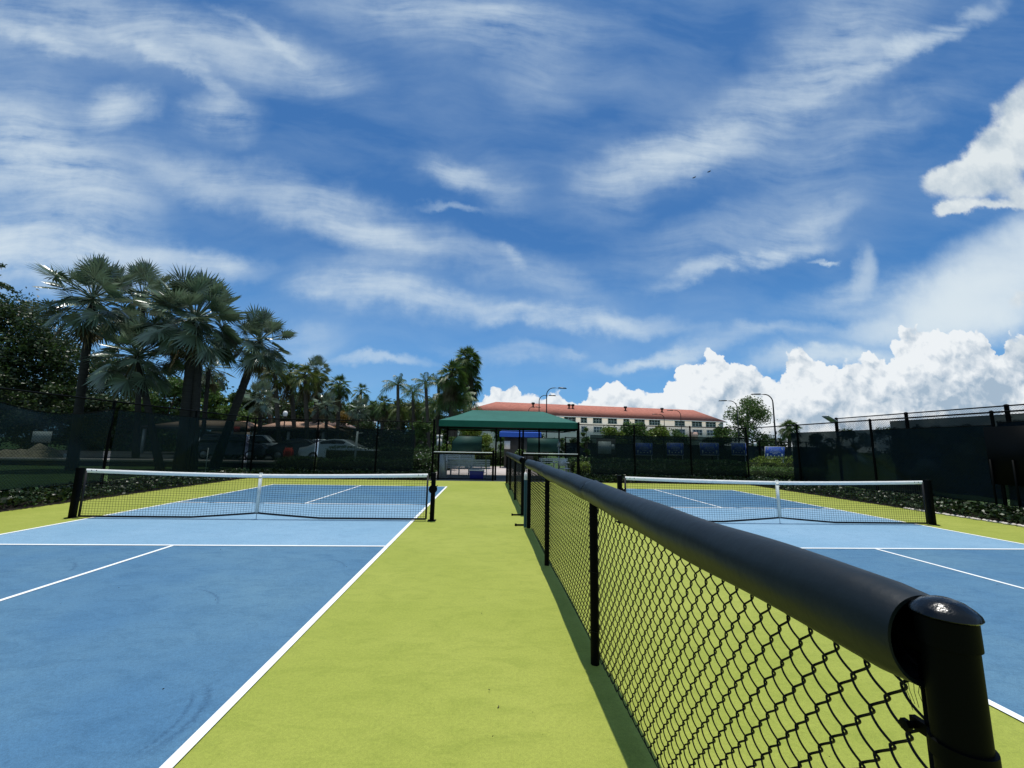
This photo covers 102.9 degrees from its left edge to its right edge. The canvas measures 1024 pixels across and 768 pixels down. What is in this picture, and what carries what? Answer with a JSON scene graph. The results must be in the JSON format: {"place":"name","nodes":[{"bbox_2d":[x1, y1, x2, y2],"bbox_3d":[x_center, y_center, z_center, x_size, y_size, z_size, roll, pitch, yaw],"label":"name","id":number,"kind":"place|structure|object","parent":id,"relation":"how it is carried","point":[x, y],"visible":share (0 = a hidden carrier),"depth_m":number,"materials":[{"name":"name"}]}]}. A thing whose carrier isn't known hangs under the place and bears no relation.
{"place":"outdoors","nodes":[
{"label":"outdoors","id":0,"kind":"place"},
{"bbox_2d":[103,451,246,467],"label":"parking lot","id":1,"kind":"structure","parent":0,"point":[244,464],"depth_m":23.82,"materials":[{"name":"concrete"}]},
{"bbox_2d":[95,258,183,411],"bbox_3d":[-25.240,-1.792,27.140,5.443,13.991,5.902,2,-9,-3],"label":"silver fan palm","id":2,"kind":"object","parent":1,"relation":"on","point":[147,274],"visible":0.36,"depth_m":27.21,"materials":[{"name":"green plant"}]},
{"bbox_2d":[201,347,235,417],"bbox_3d":[-22.462,1.373,29.872,3.588,8.628,3.300,2,-9,-3],"label":"silver fan palm","id":3,"kind":"object","parent":1,"relation":"on","point":[207,379],"visible":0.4,"depth_m":30.11,"materials":[{"name":"green plant"}]},
{"bbox_2d":[241,378,279,426],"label":"silver fan palm","id":4,"kind":"object","parent":1,"relation":"on","point":[259,409],"visible":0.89,"depth_m":28.84,"materials":[{"name":"green plant"}]},
{"bbox_2d":[259,368,289,426],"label":"fan palm","id":5,"kind":"object","parent":1,"relation":"on","point":[274,380],"visible":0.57,"depth_m":34.94,"materials":[{"name":"green plant"}]},
{"bbox_2d":[277,360,303,426],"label":"fan palm","id":6,"kind":"object","parent":1,"relation":"on","point":[288,391],"visible":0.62,"depth_m":36.94,"materials":[{"name":"green plant"}]},
{"bbox_2d":[249,421,333,437],"bbox_3d":[-19.830,5.178,39.061,6.534,3.090,7.040,2,-9,-3],"label":"carport","id":7,"kind":"object","parent":1,"relation":"on","point":[299,425],"visible":0.12,"depth_m":37.66,"materials":[{"name":"brown"}]},
{"bbox_2d":[287,363,321,427],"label":"fan palm","id":8,"kind":"object","parent":1,"relation":"on","point":[305,391],"visible":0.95,"depth_m":35.11,"materials":[{"name":"green plant"}]},
{"bbox_2d":[308,369,329,422],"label":"fan palm","id":9,"kind":"object","parent":1,"relation":"on","point":[319,386],"visible":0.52,"depth_m":39.15,"materials":[{"name":"green plant"}]},
{"bbox_2d":[309,391,340,427],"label":"silver fan palm","id":10,"kind":"object","parent":1,"relation":"on","point":[325,413],"visible":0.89,"depth_m":35.02,"materials":[{"name":"green plant"}]},
{"bbox_2d":[325,374,353,427],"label":"fan palm","id":11,"kind":"object","parent":1,"relation":"on","point":[339,388],"visible":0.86,"depth_m":39.02,"materials":[{"name":"green plant"}]},
{"bbox_2d":[345,397,370,428],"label":"silver fan palm","id":12,"kind":"object","parent":1,"relation":"on","point":[356,415],"visible":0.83,"depth_m":35.15,"materials":[{"name":"green plant"}]},
{"bbox_2d":[351,383,371,419],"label":"fan palm","id":13,"kind":"object","parent":1,"relation":"on","point":[362,386],"visible":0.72,"depth_m":41.39,"materials":[{"name":"green plant"}]},
{"bbox_2d":[364,400,379,426],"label":"fan palm","id":14,"kind":"object","parent":1,"relation":"on","point":[371,406],"visible":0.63,"depth_m":39.11,"materials":[{"name":"green plant"}]},
{"bbox_2d":[373,395,392,428],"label":"fan palm","id":15,"kind":"object","parent":1,"relation":"on","point":[384,414],"visible":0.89,"depth_m":35.26,"materials":[{"name":"green plant"}]},
{"bbox_2d":[377,373,410,428],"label":"feather palm","id":16,"kind":"object","parent":1,"relation":"on","point":[398,383],"visible":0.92,"depth_m":29.64,"materials":[{"name":"green plant"}]},
{"bbox_2d":[387,400,409,427],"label":"fan palm","id":17,"kind":"object","parent":1,"relation":"on","point":[404,414],"visible":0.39,"depth_m":33.47,"materials":[{"name":"green plant"}]},
{"bbox_2d":[379,399,417,428],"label":"broadleaf tree","id":18,"kind":"object","parent":1,"relation":"on","point":[389,426],"visible":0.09,"depth_m":43.11,"materials":[{"name":"green plant"}]},
{"bbox_2d":[400,385,424,451],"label":"feather palm","id":19,"kind":"object","parent":1,"relation":"on","point":[413,405],"visible":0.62,"depth_m":31.65,"materials":[{"name":"green plant"}]},
{"bbox_2d":[406,400,421,423],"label":"fan palm","id":20,"kind":"object","parent":1,"relation":"on","point":[416,407],"visible":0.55,"depth_m":36.43,"materials":[{"name":"green plant"}]},
{"bbox_2d":[405,412,446,451],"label":"broadleaf tree","id":21,"kind":"object","parent":1,"relation":"on","point":[431,439],"visible":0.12,"depth_m":38.81,"materials":[{"name":"green plant"}]},
{"bbox_2d":[435,466,537,475],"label":"path","id":22,"kind":"structure","parent":0,"point":[501,471],"depth_m":23.65,"materials":[{"name":"concrete"}]},
{"bbox_2d":[451,436,481,467],"bbox_3d":[-2.434,3.783,21.889,1.646,2.001,0.055,2,-9,-3],"label":"panel","id":23,"kind":"object","parent":22,"relation":"on","point":[466,443],"visible":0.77,"depth_m":21.95,"materials":[{"name":"teal"}]},
{"bbox_2d":[440,429,494,459],"bbox_3d":[-2.903,4.015,26.572,3.688,3.124,2.376,2,-9,-3],"label":"bush","id":24,"kind":"object","parent":22,"relation":"on","point":[487,439],"visible":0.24,"depth_m":26.51,"materials":[{"name":"green plant"}]},
{"bbox_2d":[526,438,557,472],"bbox_3d":[1.661,3.910,22.110,1.761,1.965,0.055,2,-9,-3],"label":"panel","id":25,"kind":"object","parent":22,"relation":"on","point":[548,445],"visible":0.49,"depth_m":22.18,"materials":[{"name":"teal"}]},
{"bbox_2d":[0,0,1023,446],"label":"sky","id":26,"kind":"structure","parent":0,"point":[405,185],"materials":[{"name":"blue"}]},
{"bbox_2d":[15,449,1017,509],"bbox_3d":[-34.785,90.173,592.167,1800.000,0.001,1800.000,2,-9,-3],"label":"ground","id":27,"kind":"structure","parent":0,"point":[551,465],"depth_m":23.53,"materials":[{"name":"green plant"}]},
{"bbox_2d":[0,262,21,299],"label":"overhanging branch","id":28,"kind":"object","parent":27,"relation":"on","point":[5,286],"visible":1,"depth_m":12.73,"materials":[{"name":"green plant"}]},
{"bbox_2d":[0,325,46,402],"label":"broadleaf tree","id":29,"kind":"object","parent":27,"relation":"on","point":[4,351],"visible":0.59,"depth_m":42.30,"materials":[{"name":"green plant"}]},
{"bbox_2d":[0,370,55,411],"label":"bush","id":30,"kind":"object","parent":27,"relation":"on","point":[27,404],"visible":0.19,"depth_m":40.80,"materials":[{"name":"green plant"}]},
{"bbox_2d":[0,287,81,405],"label":"broadleaf tree","id":31,"kind":"object","parent":27,"relation":"on","point":[14,322],"visible":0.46,"depth_m":43.92,"materials":[{"name":"green plant"}]},
{"bbox_2d":[12,381,87,412],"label":"bush","id":32,"kind":"object","parent":27,"relation":"on","point":[59,389],"visible":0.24,"depth_m":41.78,"materials":[{"name":"green plant"}]},
{"bbox_2d":[0,329,105,399],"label":"broadleaf tree","id":33,"kind":"object","parent":27,"relation":"on","point":[62,361],"visible":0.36,"depth_m":44.37,"materials":[{"name":"green plant"}]},
{"bbox_2d":[16,252,149,412],"bbox_3d":[-21.407,-1.306,20.255,4.714,11.104,4.494,2,-9,-3],"label":"silver fan palm","id":34,"kind":"object","parent":27,"relation":"on","point":[106,277],"visible":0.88,"depth_m":20.10,"materials":[{"name":"green plant"}]},
{"bbox_2d":[40,349,135,444],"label":"broadleaf tree","id":35,"kind":"object","parent":27,"relation":"on","point":[63,375],"visible":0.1,"depth_m":43.78,"materials":[{"name":"green plant"}]},
{"bbox_2d":[71,393,132,448],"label":"broadleaf tree","id":36,"kind":"object","parent":27,"relation":"on","point":[105,397],"visible":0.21,"depth_m":41.30,"materials":[{"name":"green plant"}]},
{"bbox_2d":[82,314,184,412],"bbox_3d":[-19.169,0.314,20.459,4.329,8.091,4.319,2,-9,-3],"label":"silver fan palm","id":37,"kind":"object","parent":27,"relation":"on","point":[104,375],"visible":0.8,"depth_m":20.33,"materials":[{"name":"green plant"}]},
{"bbox_2d":[90,368,176,450],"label":"broadleaf tree","id":38,"kind":"object","parent":27,"relation":"on","point":[145,371],"visible":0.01,"depth_m":47.38,"materials":[{"name":"green plant"}]},
{"bbox_2d":[130,394,174,414],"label":"bush","id":39,"kind":"object","parent":27,"relation":"on","point":[155,401],"visible":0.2,"depth_m":42.91,"materials":[{"name":"green plant"}]},
{"bbox_2d":[128,376,182,414],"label":"broadleaf tree","id":40,"kind":"object","parent":27,"relation":"on","point":[177,385],"visible":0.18,"depth_m":43.51,"materials":[{"name":"green plant"}]},
{"bbox_2d":[130,263,252,416],"bbox_3d":[-16.970,-0.943,21.518,5.470,10.922,5.282,-5,-10,35],"label":"silver fan palm","id":41,"kind":"object","parent":27,"relation":"on","point":[186,332],"visible":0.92,"depth_m":21.11,"materials":[{"name":"green plant"}]},
{"bbox_2d":[163,368,233,414],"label":"broadleaf tree","id":42,"kind":"object","parent":27,"relation":"on","point":[177,402],"visible":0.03,"depth_m":49.50,"materials":[{"name":"green plant"}]},
{"bbox_2d":[200,383,241,420],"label":"broadleaf tree","id":43,"kind":"object","parent":27,"relation":"on","point":[214,400],"visible":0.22,"depth_m":44.39,"materials":[{"name":"green plant"}]},
{"bbox_2d":[215,401,257,422],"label":"bush","id":44,"kind":"object","parent":27,"relation":"on","point":[223,409],"visible":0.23,"depth_m":42.84,"materials":[{"name":"green plant"}]},
{"bbox_2d":[224,388,265,431],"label":"broadleaf tree","id":45,"kind":"object","parent":27,"relation":"on","point":[249,405],"visible":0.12,"depth_m":45.09,"materials":[{"name":"green plant"}]},
{"bbox_2d":[219,303,297,420],"bbox_3d":[-14.796,0.106,23.474,3.914,9.565,3.785,-6,-11,41],"label":"silver fan palm","id":46,"kind":"object","parent":27,"relation":"on","point":[261,353],"visible":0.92,"depth_m":23.43,"materials":[{"name":"green plant"}]},
{"bbox_2d":[263,389,312,424],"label":"broadleaf tree","id":47,"kind":"object","parent":27,"relation":"on","point":[300,412],"visible":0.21,"depth_m":41.94,"materials":[{"name":"green plant"}]},
{"bbox_2d":[300,354,331,438],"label":"silver fan palm","id":48,"kind":"object","parent":27,"relation":"on","point":[317,361],"visible":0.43,"depth_m":43.40,"materials":[{"name":"green plant"}]},
{"bbox_2d":[319,400,352,427],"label":"broadleaf tree","id":49,"kind":"object","parent":27,"relation":"on","point":[344,407],"visible":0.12,"depth_m":44.14,"materials":[{"name":"green plant"}]},
{"bbox_2d":[412,420,431,451],"bbox_3d":[-5.955,3.962,26.519,1.250,3.197,1.264,7,-11,-36],"label":"bush","id":50,"kind":"object","parent":27,"relation":"on","point":[426,429],"visible":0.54,"depth_m":26.50,"materials":[{"name":"green plant"}]},
{"bbox_2d":[408,372,438,451],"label":"feather palm","id":51,"kind":"object","parent":27,"relation":"on","point":[425,385],"visible":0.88,"depth_m":29.77,"materials":[{"name":"green plant"}]},
{"bbox_2d":[413,452,436,478],"bbox_3d":[-4.069,3.760,18.658,1.218,1.313,1.381,2,-9,-3],"label":"hedge","id":52,"kind":"object","parent":27,"relation":"on","point":[426,462],"visible":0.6,"depth_m":18.25,"materials":[{"name":"green plant"}]},
{"bbox_2d":[419,396,448,448],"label":"feather palm","id":53,"kind":"object","parent":27,"relation":"on","point":[436,416],"visible":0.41,"depth_m":31.45,"materials":[{"name":"green plant"}]},
{"bbox_2d":[425,409,461,449],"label":"broadleaf tree","id":54,"kind":"object","parent":27,"relation":"on","point":[442,430],"visible":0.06,"depth_m":40.95,"materials":[{"name":"green plant"}]},
{"bbox_2d":[434,358,468,444],"bbox_3d":[-4.460,1.975,29.828,2.648,8.076,2.539,2,-9,-3],"label":"fan palm","id":55,"kind":"object","parent":27,"relation":"on","point":[446,385],"visible":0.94,"depth_m":29.71,"materials":[{"name":"green plant"}]},
{"bbox_2d":[424,384,481,436],"bbox_3d":[-4.394,2.987,30.717,4.437,6.348,4.706,2,-9,-3],"label":"broadleaf tree","id":56,"kind":"object","parent":27,"relation":"on","point":[464,399],"visible":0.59,"depth_m":30.18,"materials":[{"name":"green plant"}]},
{"bbox_2d":[454,344,483,412],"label":"fan palm","id":57,"kind":"object","parent":27,"relation":"on","point":[468,353],"visible":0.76,"depth_m":34.05,"materials":[{"name":"green plant"}]},
{"bbox_2d":[463,372,482,409],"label":"fan palm","id":58,"kind":"object","parent":27,"relation":"on","point":[477,385],"visible":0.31,"depth_m":34.96,"materials":[{"name":"green plant"}]},
{"bbox_2d":[429,475,544,481],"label":"patio slab","id":59,"kind":"structure","parent":27,"relation":"on","point":[500,478],"depth_m":18.28,"materials":[{"name":"grey concrete"}]},
{"bbox_2d":[439,454,446,477],"bbox_3d":[-3.086,3.650,18.196,0.460,1.120,0.266,2,-9,-3],"label":"leaning board","id":60,"kind":"object","parent":59,"relation":"on","point":[441,468],"visible":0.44,"depth_m":18.15,"materials":[{"name":"grey metal"}]},
{"bbox_2d":[431,419,493,480],"bbox_3d":[-2.104,2.861,17.659,2.706,2.635,0.106,2,-9,-3],"label":"fence","id":61,"kind":"object","parent":59,"relation":"on","point":[467,453],"visible":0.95,"depth_m":17.57,"materials":[{"name":"grey metal"}]},
{"bbox_2d":[447,459,489,477],"bbox_3d":[-2.014,3.940,19.010,1.968,0.852,0.495,2,-9,-3],"label":"bench","id":62,"kind":"object","parent":59,"relation":"on","point":[454,464],"visible":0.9,"depth_m":18.83,"materials":[{"name":"grey metal"}]},
{"bbox_2d":[469,469,484,478],"bbox_3d":[-1.583,4.049,18.292,0.780,0.410,0.440,2,-9,-3],"label":"cooler box","id":63,"kind":"object","parent":59,"relation":"on","point":[479,472],"visible":0.81,"depth_m":18.10,"materials":[{"name":"blue plastic"}]},
{"bbox_2d":[437,410,577,479],"bbox_3d":[-0.224,2.909,19.707,6.244,3.220,3.524,2,-9,-3],"label":"shade canopy","id":64,"kind":"object","parent":59,"relation":"on","point":[504,421],"visible":0.88,"depth_m":18.32,"materials":[{"name":"green fabric"}]},
{"bbox_2d":[521,422,579,479],"bbox_3d":[1.694,2.962,17.867,2.596,2.635,0.106,2,-9,-3],"label":"fence","id":65,"kind":"object","parent":59,"relation":"on","point":[543,454],"visible":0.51,"depth_m":17.82,"materials":[{"name":"grey metal"}]},
{"bbox_2d":[482,431,503,449],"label":"bush","id":66,"kind":"object","parent":27,"relation":"on","point":[484,446],"visible":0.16,"depth_m":35.76,"materials":[{"name":"green plant"}]},
{"bbox_2d":[475,448,544,465],"bbox_3d":[-0.190,5.503,30.467,5.512,1.446,1.398,2,-9,-3],"label":"hedge","id":67,"kind":"object","parent":27,"relation":"on","point":[498,458],"visible":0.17,"depth_m":29.96,"materials":[{"name":"green plant"}]},
{"bbox_2d":[0,478,1023,767],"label":"court surface","id":68,"kind":"object","parent":27,"relation":"on","point":[440,638],"visible":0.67,"depth_m":2.81,"materials":[{"name":"green paint"}]},
{"bbox_2d":[0,502,425,545],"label":"pickleball non-volley zone","id":69,"kind":"object","parent":68,"relation":"on","point":[251,529],"visible":1,"depth_m":7.12,"materials":[{"name":"blue paint"}]},
{"bbox_2d":[0,484,444,767],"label":"court paint","id":70,"kind":"object","parent":68,"relation":"on","point":[93,664],"visible":1,"depth_m":3.28,"materials":[{"name":"blue paint"}]},
{"bbox_2d":[0,484,446,767],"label":"court lines","id":71,"kind":"object","parent":70,"relation":"on","point":[172,761],"visible":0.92,"depth_m":3.35,"materials":[{"name":"paint"}]},
{"bbox_2d":[65,468,437,520],"bbox_3d":[-5.003,2.188,8.056,7.026,0.941,0.209,2,-9,-3],"label":"court net","id":72,"kind":"object","parent":68,"relation":"on","point":[76,493],"visible":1,"depth_m":8.06,"materials":[{"name":"black fabric"}]},
{"bbox_2d":[505,452,525,514],"bbox_3d":[0.017,2.858,12.959,0.176,1.297,7.846,2,-9,-3],"label":"divider fence","id":73,"kind":"object","parent":68,"relation":"on","point":[513,461],"visible":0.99,"depth_m":11.35,"materials":[{"name":"black metal"}]},
{"bbox_2d":[524,473,526,526],"bbox_3d":[0.259,2.217,7.837,0.060,1.008,0.060,2,-9,-3],"label":"gap post","id":74,"kind":"object","parent":68,"relation":"on","point":[525,499],"visible":0.97,"depth_m":7.81,"materials":[{"name":"metal"}]},
{"bbox_2d":[525,459,1001,767],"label":"divider fence","id":75,"kind":"object","parent":68,"relation":"on","point":[931,647],"visible":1,"depth_m":1.06,"materials":[{"name":"black plastic"}]},
{"bbox_2d":[616,475,937,524],"bbox_3d":[5.656,2.471,8.640,7.005,0.941,0.209,2,-9,-3],"label":"court net","id":76,"kind":"object","parent":68,"relation":"on","point":[928,501],"visible":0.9,"depth_m":8.69,"materials":[{"name":"black fabric"}]},
{"bbox_2d":[626,489,1023,716],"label":"court paint","id":77,"kind":"object","parent":68,"relation":"on","point":[998,607],"visible":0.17,"depth_m":5.06,"materials":[{"name":"blue paint"}]},
{"bbox_2d":[654,489,1023,721],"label":"court lines","id":78,"kind":"object","parent":77,"relation":"on","point":[1007,711],"visible":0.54,"depth_m":6.43,"materials":[{"name":"paint"}]},
{"bbox_2d":[674,507,1023,548],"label":"pickleball non-volley zone","id":79,"kind":"object","parent":68,"relation":"on","point":[804,534],"visible":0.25,"depth_m":7.81,"materials":[{"name":"blue paint"}]},
{"bbox_2d":[0,477,1023,524],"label":"soil bed","id":80,"kind":"object","parent":27,"relation":"on","point":[11,507],"visible":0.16,"depth_m":12.11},
{"bbox_2d":[0,387,248,504],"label":"perimeter fence","id":81,"kind":"object","parent":80,"relation":"on","point":[42,449],"visible":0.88,"depth_m":10.93,"materials":[{"name":"black plastic"}]},
{"bbox_2d":[0,468,254,508],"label":"ivy","id":82,"kind":"object","parent":80,"relation":"on","point":[29,494],"visible":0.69,"depth_m":10.62,"materials":[{"name":"green plant"}]},
{"bbox_2d":[245,417,432,478],"bbox_3d":[-7.322,2.791,17.488,7.843,2.575,0.086,2,-9,-3],"label":"perimeter fence","id":83,"kind":"object","parent":80,"relation":"on","point":[348,448],"visible":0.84,"depth_m":17.50,"materials":[{"name":"black fabric"}]},
{"bbox_2d":[249,467,430,478],"bbox_3d":[-7.288,3.802,17.489,7.567,0.498,1.216,2,-9,-3],"label":"ivy","id":84,"kind":"object","parent":80,"relation":"on","point":[300,471],"visible":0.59,"depth_m":17.22,"materials":[{"name":"green plant"}]},
{"bbox_2d":[580,424,749,481],"bbox_3d":[6.827,3.151,18.263,7.813,2.605,0.084,2,-9,-3],"label":"perimeter fence","id":85,"kind":"object","parent":80,"relation":"on","point":[661,455],"visible":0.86,"depth_m":18.29,"materials":[{"name":"black metal"}]},
{"bbox_2d":[582,473,747,483],"bbox_3d":[6.816,4.186,18.258,7.506,0.474,1.212,2,-9,-3],"label":"ivy","id":86,"kind":"object","parent":80,"relation":"on","point":[604,478],"visible":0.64,"depth_m":18.01,"materials":[{"name":"green plant"}]},
{"bbox_2d":[746,475,1023,524],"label":"ivy","id":87,"kind":"object","parent":80,"relation":"on","point":[954,506],"visible":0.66,"depth_m":10.93,"materials":[{"name":"green plant"}]},
{"bbox_2d":[753,409,1023,516],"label":"perimeter fence","id":88,"kind":"object","parent":80,"relation":"on","point":[951,462],"visible":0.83,"depth_m":11.88,"materials":[{"name":"black plastic"}]},
{"bbox_2d":[983,425,1023,518],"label":"dark board","id":89,"kind":"object","parent":80,"relation":"on","point":[1005,449],"visible":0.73,"depth_m":9.46,"materials":[{"name":"black fabric"}]},
{"bbox_2d":[567,457,589,472],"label":"hedge","id":90,"kind":"object","parent":27,"relation":"on","point":[571,467],"visible":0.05,"depth_m":22.26,"materials":[{"name":"green plant"}]},
{"bbox_2d":[580,427,589,461],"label":"bush","id":91,"kind":"object","parent":27,"relation":"on","point":[585,445],"visible":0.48,"depth_m":22.99,"materials":[{"name":"green plant"}]},
{"bbox_2d":[600,426,625,434],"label":"bush","id":92,"kind":"object","parent":27,"relation":"on","point":[605,432],"visible":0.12,"depth_m":44.53,"materials":[{"name":"green plant"}]},
{"bbox_2d":[620,419,649,435],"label":"bush","id":93,"kind":"object","parent":27,"relation":"on","point":[625,429],"visible":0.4,"depth_m":45.65,"materials":[{"name":"green plant"}]},
{"bbox_2d":[645,424,671,435],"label":"bush","id":94,"kind":"object","parent":27,"relation":"on","point":[663,432],"visible":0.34,"depth_m":48.39,"materials":[{"name":"green plant"}]},
{"bbox_2d":[565,437,792,467],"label":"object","id":95,"kind":"object","parent":27,"relation":"on","point":[570,448],"visible":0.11,"depth_m":24.91,"materials":[{"name":"black plastic"}]},
{"bbox_2d":[722,395,777,445],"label":"broadleaf tree","id":96,"kind":"object","parent":27,"relation":"on","point":[753,410],"visible":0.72,"depth_m":56.89,"materials":[{"name":"green plant"}]},
{"bbox_2d":[731,465,794,480],"bbox_3d":[12.791,4.444,19.944,4.800,0.965,1.778,2,-9,-3],"label":"hedge","id":97,"kind":"object","parent":27,"relation":"on","point":[752,471],"visible":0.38,"depth_m":19.32,"materials":[{"name":"green plant"}]},
{"bbox_2d":[749,455,793,470],"bbox_3d":[14.226,4.646,22.421,2.428,1.491,1.708,2,-9,-3],"label":"hedge","id":98,"kind":"object","parent":27,"relation":"on","point":[760,462],"visible":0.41,"depth_m":22.22,"materials":[{"name":"green plant"}]},
{"bbox_2d":[764,446,784,462],"bbox_3d":[15.845,4.649,24.558,1.331,1.745,0.062,2,-9,-3],"label":"court sign","id":99,"kind":"object","parent":27,"relation":"on","point":[778,452],"visible":0.81,"depth_m":24.61,"materials":[{"name":"blue paint"}]},
{"bbox_2d":[777,418,802,446],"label":"fan palm","id":100,"kind":"object","parent":27,"relation":"on","point":[788,428],"visible":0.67,"depth_m":53.59,"materials":[{"name":"green plant"}]},
{"bbox_2d":[834,404,1023,501],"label":"perimeter fence","id":101,"kind":"object","parent":27,"relation":"on","point":[1003,417],"visible":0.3,"depth_m":13.78,"materials":[{"name":"black metal"}]},
{"bbox_2d":[499,430,540,467],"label":"blue pavilion","id":102,"kind":"structure","parent":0,"point":[511,442],"depth_m":28.14,"materials":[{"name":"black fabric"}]},
{"bbox_2d":[457,402,727,451],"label":"hotel building","id":103,"kind":"structure","parent":0,"point":[598,415],"depth_m":106.76,"materials":[{"name":"tile"}]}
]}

